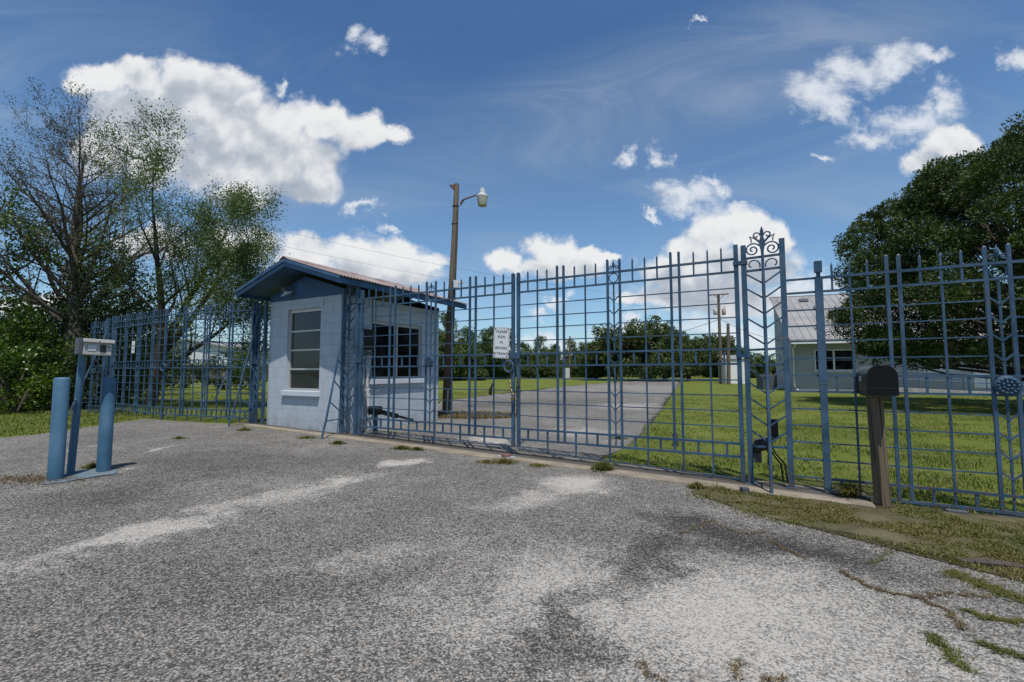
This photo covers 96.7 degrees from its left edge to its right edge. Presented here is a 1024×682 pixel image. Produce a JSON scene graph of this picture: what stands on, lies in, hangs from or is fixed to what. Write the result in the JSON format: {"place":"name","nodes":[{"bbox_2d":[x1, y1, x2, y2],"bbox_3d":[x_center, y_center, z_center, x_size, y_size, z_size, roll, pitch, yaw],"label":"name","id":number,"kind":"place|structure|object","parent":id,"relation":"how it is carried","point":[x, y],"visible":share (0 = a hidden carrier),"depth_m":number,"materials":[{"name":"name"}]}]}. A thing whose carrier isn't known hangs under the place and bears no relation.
{"place":"outdoors","nodes":[
{"label":"outdoors","id":0,"kind":"place"},
{"bbox_2d":[0,419,1023,681],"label":"forecourt","id":1,"kind":"structure","parent":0,"point":[214,553],"depth_m":2.65,"materials":[{"name":"asphalt"}]},
{"bbox_2d":[47,377,70,479],"bbox_3d":[-4.697,0.954,4.712,0.128,1.153,0.128,0,-4,0],"label":"bollard","id":2,"kind":"object","parent":1,"relation":"on","point":[58,430],"visible":0.86,"depth_m":4.68,"materials":[{"name":"metal"}]},
{"bbox_2d":[0,472,120,486],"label":"dry straw","id":3,"kind":"object","parent":1,"relation":"on","point":[5,477],"visible":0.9,"depth_m":4.65,"materials":[{"name":"plant"}]},
{"bbox_2d":[41,468,117,483],"bbox_3d":[-4.635,1.430,4.856,0.496,0.010,0.676,-2,-4,27],"label":"bollard pad","id":4,"kind":"object","parent":1,"relation":"on","point":[92,472],"visible":0.74,"depth_m":4.88,"materials":[{"name":"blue concrete"}]},
{"bbox_2d":[76,460,95,468],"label":"weed tuft","id":5,"kind":"object","parent":1,"relation":"on","point":[92,464],"visible":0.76,"depth_m":5.19,"materials":[{"name":"green plant"}]},
{"bbox_2d":[66,338,114,473],"bbox_3d":[-4.625,0.738,4.958,0.393,1.519,0.301,-3,-5,33],"label":"entry keypad","id":6,"kind":"object","parent":1,"relation":"on","point":[84,347],"visible":0.98,"depth_m":4.91,"materials":[{"name":"paint"}]},
{"bbox_2d":[96,377,115,471],"bbox_3d":[-4.542,0.981,5.091,0.128,1.148,0.128,0,-4,0],"label":"bollard","id":7,"kind":"object","parent":1,"relation":"on","point":[106,426],"visible":0.89,"depth_m":5.05,"materials":[{"name":"metal"}]},
{"bbox_2d":[235,422,333,435],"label":"kerb","id":8,"kind":"structure","parent":1,"relation":"on","point":[299,430],"depth_m":8.54,"materials":[{"name":"concrete"}]},
{"bbox_2d":[388,444,412,449],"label":"weed tuft","id":9,"kind":"object","parent":1,"relation":"on","point":[401,447],"visible":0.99,"depth_m":6.71,"materials":[{"name":"green plant"}]},
{"bbox_2d":[490,458,518,464],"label":"weed tuft","id":10,"kind":"object","parent":1,"relation":"on","point":[503,461],"visible":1,"depth_m":5.85,"materials":[{"name":"green plant"}]},
{"bbox_2d":[523,462,547,467],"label":"weed tuft","id":11,"kind":"object","parent":1,"relation":"on","point":[536,465],"visible":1,"depth_m":5.70,"materials":[{"name":"green plant"}]},
{"bbox_2d":[320,432,875,507],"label":"kerb","id":12,"kind":"structure","parent":1,"relation":"on","point":[686,478],"depth_m":5.52,"materials":[{"name":"concrete"}]},
{"bbox_2d":[355,273,514,446],"bbox_3d":[-1.351,0.301,7.224,3.182,2.547,0.097,-2,-4,29],"label":"gate leaf","id":13,"kind":"object","parent":12,"relation":"on","point":[429,360],"visible":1,"depth_m":7.16,"materials":[{"name":"blue paint"}]},
{"bbox_2d":[492,327,509,358],"bbox_3d":[-0.154,0.024,6.553,0.285,0.446,0.012,2,0,29],"label":"sign","id":14,"kind":"object","parent":13,"relation":"attached to","point":[501,342],"visible":1,"depth_m":6.55,"materials":[{"name":"white paint"}]},
{"bbox_2d":[588,459,622,470],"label":"weed tuft","id":15,"kind":"object","parent":12,"relation":"on","point":[602,465],"visible":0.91,"depth_m":5.50,"materials":[{"name":"green plant"}]},
{"bbox_2d":[510,244,750,481],"bbox_3d":[1.319,0.259,5.761,3.020,2.662,0.067,-2,-4,29],"label":"gate leaf","id":16,"kind":"object","parent":12,"relation":"on","point":[739,355],"visible":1,"depth_m":5.68,"materials":[{"name":"blue paint"}]},
{"bbox_2d":[508,378,519,413],"bbox_3d":[0.021,0.773,6.382,0.210,0.515,0.066,-3,-5,36],"label":"gate chain","id":17,"kind":"object","parent":16,"relation":"attached to","point":[516,393],"visible":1,"depth_m":6.36,"materials":[{"name":"silver metal"}]},
{"bbox_2d":[753,419,787,482],"bbox_3d":[2.839,1.205,5.046,0.369,0.681,0.160,-2,-4,29],"label":"gate opener","id":18,"kind":"object","parent":12,"relation":"on","point":[757,454],"visible":0.59,"depth_m":5.01,"materials":[{"name":"black plastic"}]},
{"bbox_2d":[820,476,869,497],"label":"weed tuft","id":19,"kind":"object","parent":12,"relation":"on","point":[850,489],"visible":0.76,"depth_m":4.47,"materials":[{"name":"green plant"}]},
{"bbox_2d":[635,659,667,681],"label":"creeping weed","id":20,"kind":"object","parent":1,"relation":"on","point":[647,670],"visible":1,"depth_m":1.85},
{"bbox_2d":[687,480,706,489],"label":"weed tuft","id":21,"kind":"object","parent":1,"relation":"on","point":[696,485],"visible":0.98,"depth_m":4.77,"materials":[{"name":"green plant"}]},
{"bbox_2d":[679,520,766,533],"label":"creeping weed","id":22,"kind":"object","parent":1,"relation":"on","point":[720,525],"visible":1,"depth_m":3.53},
{"bbox_2d":[727,656,750,681],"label":"creeping weed","id":23,"kind":"object","parent":1,"relation":"on","point":[736,668],"visible":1,"depth_m":1.89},
{"bbox_2d":[759,672,792,681],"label":"creeping weed","id":24,"kind":"object","parent":1,"relation":"on","point":[775,680],"visible":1,"depth_m":1.83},
{"bbox_2d":[769,538,809,559],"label":"creeping weed","id":25,"kind":"object","parent":1,"relation":"on","point":[782,546],"visible":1,"depth_m":3.17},
{"bbox_2d":[865,546,897,564],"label":"creeping weed","id":26,"kind":"object","parent":1,"relation":"on","point":[885,553],"visible":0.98,"depth_m":3.09,"materials":[{"name":"green plant"}]},
{"bbox_2d":[837,569,971,630],"bbox_3d":[2.167,1.413,2.536,0.213,0.028,0.698,1,-4,-19],"label":"creeping weed","id":27,"kind":"object","parent":1,"relation":"on","point":[959,624],"visible":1,"depth_m":2.50,"materials":[{"name":"plant"}]},
{"bbox_2d":[912,588,990,598],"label":"creeping weed","id":28,"kind":"object","parent":1,"relation":"on","point":[946,594],"visible":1,"depth_m":2.55,"materials":[{"name":"plant"}]},
{"bbox_2d":[917,630,988,678],"bbox_3d":[1.957,1.378,2.014,0.215,0.025,0.360,-2,-4,25],"label":"creeping weed","id":29,"kind":"object","parent":1,"relation":"on","point":[942,644],"visible":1,"depth_m":2.02,"materials":[{"name":"green plant"}]},
{"bbox_2d":[927,567,1023,603],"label":"creeping weed","id":30,"kind":"object","parent":1,"relation":"on","point":[978,584],"visible":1,"depth_m":2.66,"materials":[{"name":"green plant"}]},
{"bbox_2d":[957,606,1023,625],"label":"creeping weed","id":31,"kind":"object","parent":1,"relation":"on","point":[1014,621],"visible":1,"depth_m":2.31,"materials":[{"name":"green plant"}]},
{"bbox_2d":[971,636,1023,659],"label":"creeping weed","id":32,"kind":"object","parent":1,"relation":"on","point":[998,649],"visible":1,"depth_m":2.04,"materials":[{"name":"green plant"}]},
{"bbox_2d":[0,374,1023,516],"bbox_3d":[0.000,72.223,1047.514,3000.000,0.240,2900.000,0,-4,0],"label":"ground","id":33,"kind":"structure","parent":0,"point":[697,387],"depth_m":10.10,"materials":[{"name":"green plant"}]},
{"bbox_2d":[0,288,47,371],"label":"leafy bush","id":34,"kind":"object","parent":33,"relation":"on","point":[1,297],"visible":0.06,"depth_m":18.40,"materials":[{"name":"green plant"}]},
{"bbox_2d":[0,311,60,398],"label":"leafy bush","id":35,"kind":"object","parent":33,"relation":"on","point":[4,335],"visible":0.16,"depth_m":12.86,"materials":[{"name":"green plant"}]},
{"bbox_2d":[0,182,69,341],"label":"spreading tree","id":36,"kind":"object","parent":33,"relation":"on","point":[7,223],"visible":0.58,"depth_m":13.04,"materials":[{"name":"green plant"}]},
{"bbox_2d":[0,342,73,413],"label":"leafy bush","id":37,"kind":"object","parent":33,"relation":"on","point":[7,404],"visible":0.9,"depth_m":11.68,"materials":[{"name":"green plant"}]},
{"bbox_2d":[9,337,99,408],"bbox_3d":[-12.847,0.964,12.922,1.975,2.162,2.026,0,-4,0],"label":"leafy bush","id":38,"kind":"object","parent":33,"relation":"on","point":[49,378],"visible":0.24,"depth_m":12.51,"materials":[{"name":"green plant"}]},
{"bbox_2d":[0,291,110,406],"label":"leafy bush","id":39,"kind":"object","parent":33,"relation":"on","point":[19,321],"visible":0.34,"depth_m":12.79,"materials":[{"name":"green plant"}]},
{"bbox_2d":[0,286,156,397],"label":"leafy bush","id":40,"kind":"object","parent":33,"relation":"on","point":[9,302],"visible":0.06,"depth_m":17.18,"materials":[{"name":"green plant"}]},
{"bbox_2d":[54,332,122,409],"bbox_3d":[-12.043,0.922,13.011,1.452,2.357,1.456,-2,-4,30],"label":"leafy bush","id":41,"kind":"object","parent":33,"relation":"on","point":[72,362],"visible":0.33,"depth_m":12.76,"materials":[{"name":"green plant"}]},
{"bbox_2d":[68,316,114,415],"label":"gate tower","id":42,"kind":"structure","parent":33,"relation":"on","point":[107,335],"depth_m":11.71,"materials":[{"name":"metal"}]},
{"bbox_2d":[0,76,191,408],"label":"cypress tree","id":43,"kind":"object","parent":33,"relation":"on","point":[77,220],"visible":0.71,"depth_m":13.31,"materials":[{"name":"plant"}]},
{"bbox_2d":[35,227,156,404],"bbox_3d":[-12.787,-0.674,14.229,2.975,5.872,3.030,0,-4,0],"label":"vine thicket","id":44,"kind":"object","parent":33,"relation":"on","point":[97,314],"visible":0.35,"depth_m":13.94,"materials":[{"name":"green plant"}]},
{"bbox_2d":[86,321,105,411],"bbox_3d":[-11.004,0.711,12.040,0.885,2.516,0.042,-2,-4,29],"label":"fence panel","id":45,"kind":"object","parent":33,"relation":"on","point":[91,372],"visible":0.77,"depth_m":12.06,"materials":[{"name":"blue paint"}]},
{"bbox_2d":[0,406,216,436],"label":"verge grass","id":46,"kind":"structure","parent":33,"relation":"on","point":[48,419],"depth_m":9.85,"materials":[{"name":"plant"}]},
{"bbox_2d":[59,265,178,403],"bbox_3d":[-12.974,-0.195,15.277,3.266,4.859,3.252,0,-4,0],"label":"vine thicket","id":47,"kind":"object","parent":33,"relation":"on","point":[143,351],"visible":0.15,"depth_m":15.23,"materials":[{"name":"green plant"}]},
{"bbox_2d":[112,146,141,345],"bbox_3d":[-16.627,-2.953,19.244,1.251,11.010,0.200,0,-4,0],"label":"light pole","id":48,"kind":"object","parent":33,"relation":"on","point":[136,157],"visible":0.13,"depth_m":19.43,"materials":[{"name":"metal"}]},
{"bbox_2d":[111,308,168,417],"bbox_3d":[-9.026,0.561,10.947,2.959,2.562,0.066,-2,-5,31],"label":"gate leaf","id":49,"kind":"object","parent":33,"relation":"on","point":[137,375],"visible":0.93,"depth_m":10.89,"materials":[{"name":"blue paint"}]},
{"bbox_2d":[97,302,195,395],"bbox_3d":[-16.394,0.371,20.027,4.063,4.668,4.120,0,-4,0],"label":"leafy bush","id":50,"kind":"object","parent":33,"relation":"on","point":[171,357],"visible":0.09,"depth_m":20.41,"materials":[{"name":"green plant"}]},
{"bbox_2d":[141,350,192,389],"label":"leafy bush","id":51,"kind":"object","parent":33,"relation":"on","point":[177,376],"visible":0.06,"depth_m":26.24,"materials":[{"name":"green plant"}]},
{"bbox_2d":[62,93,290,405],"bbox_3d":[-9.285,-2.280,13.682,5.428,8.980,5.599,0,-4,0],"label":"spreading tree","id":52,"kind":"object","parent":33,"relation":"on","point":[245,269],"visible":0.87,"depth_m":13.02,"materials":[{"name":"green plant"}]},
{"bbox_2d":[168,357,204,387],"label":"leafy bush","id":53,"kind":"object","parent":33,"relation":"on","point":[188,382],"visible":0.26,"depth_m":29.87,"materials":[{"name":"green plant"}]},
{"bbox_2d":[166,339,268,380],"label":"white building","id":54,"kind":"structure","parent":33,"relation":"on","point":[199,355],"depth_m":52.01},
{"bbox_2d":[195,351,248,389],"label":"leafy bush","id":55,"kind":"object","parent":33,"relation":"on","point":[213,382],"visible":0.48,"depth_m":26.48,"materials":[{"name":"green plant"}]},
{"bbox_2d":[227,301,268,426],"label":"gate tower","id":56,"kind":"structure","parent":33,"relation":"on","point":[256,335],"depth_m":9.20,"materials":[{"name":"metal"}]},
{"bbox_2d":[160,302,258,422],"bbox_3d":[-6.531,0.478,9.731,2.796,2.562,0.080,-1,-4,19],"label":"gate leaf","id":57,"kind":"object","parent":56,"relation":"attached to","point":[204,381],"visible":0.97,"depth_m":9.72,"materials":[{"name":"blue paint"}]},
{"bbox_2d":[230,336,268,391],"bbox_3d":[-12.578,1.193,21.947,1.984,2.919,1.998,-2,-5,32],"label":"leafy bush","id":58,"kind":"object","parent":33,"relation":"on","point":[247,372],"visible":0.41,"depth_m":21.64,"materials":[{"name":"green plant"}]},
{"bbox_2d":[320,278,360,438],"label":"gate tower","id":59,"kind":"structure","parent":33,"relation":"on","point":[345,313],"depth_m":8.04,"materials":[{"name":"metal"}]},
{"bbox_2d":[368,406,413,431],"bbox_3d":[-2.107,1.375,7.931,0.995,0.450,0.140,-2,-4,29],"label":"gate opener","id":60,"kind":"object","parent":59,"relation":"attached to","point":[377,411],"visible":0.77,"depth_m":8.04,"materials":[{"name":"black plastic"}]},
{"bbox_2d":[234,256,466,432],"bbox_3d":[-3.311,0.218,9.941,3.085,3.370,3.792,-2,-4,29],"label":"guard booth","id":61,"kind":"object","parent":33,"relation":"on","point":[303,298],"visible":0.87,"depth_m":8.91,"materials":[{"name":"blue paint"}]},
{"bbox_2d":[288,307,320,390],"bbox_3d":[-3.970,0.165,8.784,0.970,1.580,0.055,-2,-4,29],"label":"window","id":62,"kind":"structure","parent":61,"relation":"in","point":[305,324],"depth_m":8.80,"materials":[{"name":"glass"}]},
{"bbox_2d":[372,320,420,378],"bbox_3d":[-2.420,0.209,9.506,0.055,1.150,1.470,-2,-4,29],"label":"window","id":63,"kind":"structure","parent":61,"relation":"in","point":[383,341],"depth_m":9.55,"materials":[{"name":"glass"}]},
{"bbox_2d":[439,312,462,350],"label":"pine tree","id":64,"kind":"object","parent":33,"relation":"on","point":[443,317],"visible":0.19,"depth_m":59.68,"materials":[{"name":"green plant"}]},
{"bbox_2d":[438,328,488,380],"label":"woodland tree","id":65,"kind":"object","parent":33,"relation":"on","point":[463,372],"visible":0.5,"depth_m":54.20,"materials":[{"name":"green plant"}]},
{"bbox_2d":[442,183,487,410],"bbox_3d":[-1.276,-1.127,12.374,1.228,6.505,0.309,0,-4,4],"label":"utility pole","id":66,"kind":"object","parent":33,"relation":"on","point":[482,196],"visible":0.95,"depth_m":12.39,"materials":[{"name":"wood"}]},
{"bbox_2d":[456,326,481,379],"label":"pine tree","id":67,"kind":"object","parent":33,"relation":"on","point":[464,338],"visible":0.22,"depth_m":61.72,"materials":[{"name":"green plant"}]},
{"bbox_2d":[477,326,500,377],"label":"pine tree","id":68,"kind":"object","parent":33,"relation":"on","point":[488,337],"visible":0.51,"depth_m":63.22,"materials":[{"name":"green plant"}]},
{"bbox_2d":[478,341,507,378],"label":"woodland tree","id":69,"kind":"object","parent":33,"relation":"on","point":[497,369],"visible":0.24,"depth_m":64.13,"materials":[{"name":"green plant"}]},
{"bbox_2d":[479,359,510,377],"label":"woodland tree","id":70,"kind":"object","parent":33,"relation":"on","point":[501,372],"visible":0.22,"depth_m":65.04,"materials":[{"name":"green plant"}]},
{"bbox_2d":[508,350,536,377],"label":"woodland tree","id":71,"kind":"object","parent":33,"relation":"on","point":[533,357],"visible":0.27,"depth_m":81.48,"materials":[{"name":"green plant"}]},
{"bbox_2d":[520,342,533,359],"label":"pine tree","id":72,"kind":"object","parent":33,"relation":"on","point":[524,346],"visible":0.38,"depth_m":91.83,"materials":[{"name":"green plant"}]},
{"bbox_2d":[521,366,539,377],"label":"woodland tree","id":73,"kind":"object","parent":33,"relation":"on","point":[527,371],"visible":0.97,"depth_m":79.16,"materials":[{"name":"green plant"}]},
{"bbox_2d":[515,359,548,377],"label":"woodland tree","id":74,"kind":"object","parent":33,"relation":"on","point":[542,375],"visible":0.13,"depth_m":82.85,"materials":[{"name":"green plant"}]},
{"bbox_2d":[532,335,548,361],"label":"pine tree","id":75,"kind":"object","parent":33,"relation":"on","point":[540,344],"visible":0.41,"depth_m":94.66,"materials":[{"name":"green plant"}]},
{"bbox_2d":[532,348,560,377],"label":"woodland tree","id":76,"kind":"object","parent":33,"relation":"on","point":[551,361],"visible":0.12,"depth_m":87.10,"materials":[{"name":"green plant"}]},
{"bbox_2d":[539,364,562,377],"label":"woodland tree","id":77,"kind":"object","parent":33,"relation":"on","point":[550,371],"visible":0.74,"depth_m":81.28,"materials":[{"name":"green plant"}]},
{"bbox_2d":[561,338,577,361],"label":"pine tree","id":78,"kind":"object","parent":33,"relation":"on","point":[567,350],"visible":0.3,"depth_m":94.87,"materials":[{"name":"green plant"}]},
{"bbox_2d":[565,342,584,376],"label":"oak tree","id":79,"kind":"object","parent":33,"relation":"on","point":[581,345],"visible":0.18,"depth_m":67.25,"materials":[{"name":"green plant"}]},
{"bbox_2d":[572,366,612,379],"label":"leafy bush","id":80,"kind":"object","parent":33,"relation":"on","point":[595,376],"visible":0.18,"depth_m":59.48,"materials":[{"name":"green plant"}]},
{"bbox_2d":[572,339,649,379],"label":"oak tree","id":81,"kind":"object","parent":33,"relation":"on","point":[592,370],"visible":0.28,"depth_m":57.43,"materials":[{"name":"green plant"}]},
{"bbox_2d":[587,315,697,380],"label":"oak tree","id":82,"kind":"object","parent":33,"relation":"on","point":[658,343],"visible":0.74,"depth_m":52.92,"materials":[{"name":"green plant"}]},
{"bbox_2d":[630,358,675,381],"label":"leafy bush","id":83,"kind":"object","parent":33,"relation":"on","point":[661,371],"visible":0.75,"depth_m":49.35,"materials":[{"name":"green plant"}]},
{"bbox_2d":[652,331,743,380],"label":"oak tree","id":84,"kind":"object","parent":33,"relation":"on","point":[699,343],"visible":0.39,"depth_m":55.09,"materials":[{"name":"green plant"}]},
{"bbox_2d":[709,292,728,383],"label":"utility pole","id":85,"kind":"object","parent":33,"relation":"on","point":[716,310],"visible":0.98,"depth_m":44.51,"materials":[{"name":"wood"}]},
{"bbox_2d":[251,223,711,301],"bbox_3d":[2.124,-5.184,34.630,41.589,1.864,0.011,2,-4,-29],"label":"power line","id":86,"kind":"object","parent":85,"relation":"attached to","point":[448,266],"visible":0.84,"depth_m":30.35,"materials":[{"name":"metal"}]},
{"bbox_2d":[694,346,754,376],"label":"oak tree","id":87,"kind":"object","parent":33,"relation":"on","point":[715,369],"visible":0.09,"depth_m":65.77,"materials":[{"name":"green plant"}]},
{"bbox_2d":[726,324,730,384],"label":"utility pole","id":88,"kind":"object","parent":33,"relation":"on","point":[728,371],"visible":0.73,"depth_m":42.93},
{"bbox_2d":[717,355,744,383],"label":"shed","id":89,"kind":"structure","parent":33,"relation":"on","point":[733,358],"depth_m":46.27,"materials":[{"name":"white paint"}]},
{"bbox_2d":[750,357,772,377],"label":"woodland tree","id":90,"kind":"object","parent":33,"relation":"on","point":[759,369],"visible":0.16,"depth_m":89.95,"materials":[{"name":"green plant"}]},
{"bbox_2d":[756,375,776,389],"bbox_3d":[18.114,2.913,32.377,1.000,1.050,0.900,0,-4,0],"label":"air conditioner","id":91,"kind":"object","parent":33,"relation":"on","point":[760,382],"visible":0.81,"depth_m":31.94,"materials":[{"name":"metal"}]},
{"bbox_2d":[740,226,797,493],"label":"gate tower","id":92,"kind":"structure","parent":33,"relation":"on","point":[761,241],"depth_m":4.93,"materials":[{"name":"metal"}]},
{"bbox_2d":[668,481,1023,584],"bbox_3d":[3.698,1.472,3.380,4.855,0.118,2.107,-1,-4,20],"label":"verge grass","id":93,"kind":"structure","parent":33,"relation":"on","point":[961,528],"depth_m":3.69,"materials":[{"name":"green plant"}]},
{"bbox_2d":[856,364,898,506],"bbox_3d":[3.478,0.938,4.313,0.232,1.428,0.425,-2,-4,25],"label":"mailbox","id":94,"kind":"object","parent":33,"relation":"on","point":[875,384],"visible":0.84,"depth_m":4.26,"materials":[{"name":"black metal"}]},
{"bbox_2d":[866,365,898,395],"bbox_3d":[3.396,0.357,4.176,0.232,0.285,0.018,-2,-4,25],"label":"door","id":95,"kind":"structure","parent":94,"relation":"in","point":[878,378],"depth_m":4.17,"materials":[{"name":"black metal"}]},
{"bbox_2d":[769,286,1023,393],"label":"house","id":96,"kind":"structure","parent":33,"relation":"on","point":[841,366],"depth_m":30.41,"materials":[{"name":"metal"}]},
{"bbox_2d":[813,349,856,371],"bbox_3d":[21.304,1.321,30.104,2.400,1.520,0.090,-1,-4,20],"label":"window","id":97,"kind":"structure","parent":96,"relation":"in","point":[840,364],"depth_m":30.04,"materials":[{"name":"white paint"}]},
{"bbox_2d":[922,351,961,372],"bbox_3d":[26.571,1.192,28.204,1.900,1.520,0.090,-1,-4,20],"label":"window","id":98,"kind":"structure","parent":96,"relation":"in","point":[938,369],"depth_m":28.17,"materials":[{"name":"white paint"}]},
{"bbox_2d":[973,356,990,387],"bbox_3d":[28.505,1.735,27.491,1.000,2.200,0.040,-1,-4,20],"label":"door","id":99,"kind":"structure","parent":96,"relation":"in","point":[982,380],"depth_m":27.49,"materials":[{"name":"white paint"}]},
{"bbox_2d":[814,110,1023,380],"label":"oak tree","id":100,"kind":"object","parent":33,"relation":"on","point":[960,189],"visible":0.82,"depth_m":16.08,"materials":[{"name":"green plant"}]},
{"bbox_2d":[856,370,1023,393],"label":"ramp","id":101,"kind":"structure","parent":33,"relation":"on","point":[918,389],"depth_m":26.56,"materials":[{"name":"concrete"}]},
{"bbox_2d":[0,0,1023,361],"label":"sky","id":102,"kind":"structure","parent":0,"point":[592,132],"materials":[{"name":"blue"}]},
{"bbox_2d":[357,380,679,460],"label":"driveway","id":103,"kind":"structure","parent":0,"point":[629,414],"depth_m":10.88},
{"bbox_2d":[438,409,516,418],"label":"dry weeds","id":104,"kind":"object","parent":103,"relation":"on","point":[455,415],"visible":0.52,"depth_m":11.17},
{"bbox_2d":[690,487,1023,581],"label":"verge soil","id":105,"kind":"structure","parent":0,"point":[846,528],"depth_m":3.71,"materials":[{"name":"soil"}]},
{"bbox_2d":[786,243,1023,517],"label":"fence panel","id":106,"kind":"object","parent":105,"relation":"on","point":[1005,385],"visible":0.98,"depth_m":4.29,"materials":[{"name":"blue paint"}]},
{"bbox_2d":[944,508,968,513],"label":"block","id":107,"kind":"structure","parent":105,"relation":"on","point":[956,511],"depth_m":4.07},
{"bbox_2d":[960,558,1023,568],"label":"log","id":108,"kind":"object","parent":105,"relation":"on","point":[994,562],"visible":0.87,"depth_m":2.94,"materials":[{"name":"wood"}]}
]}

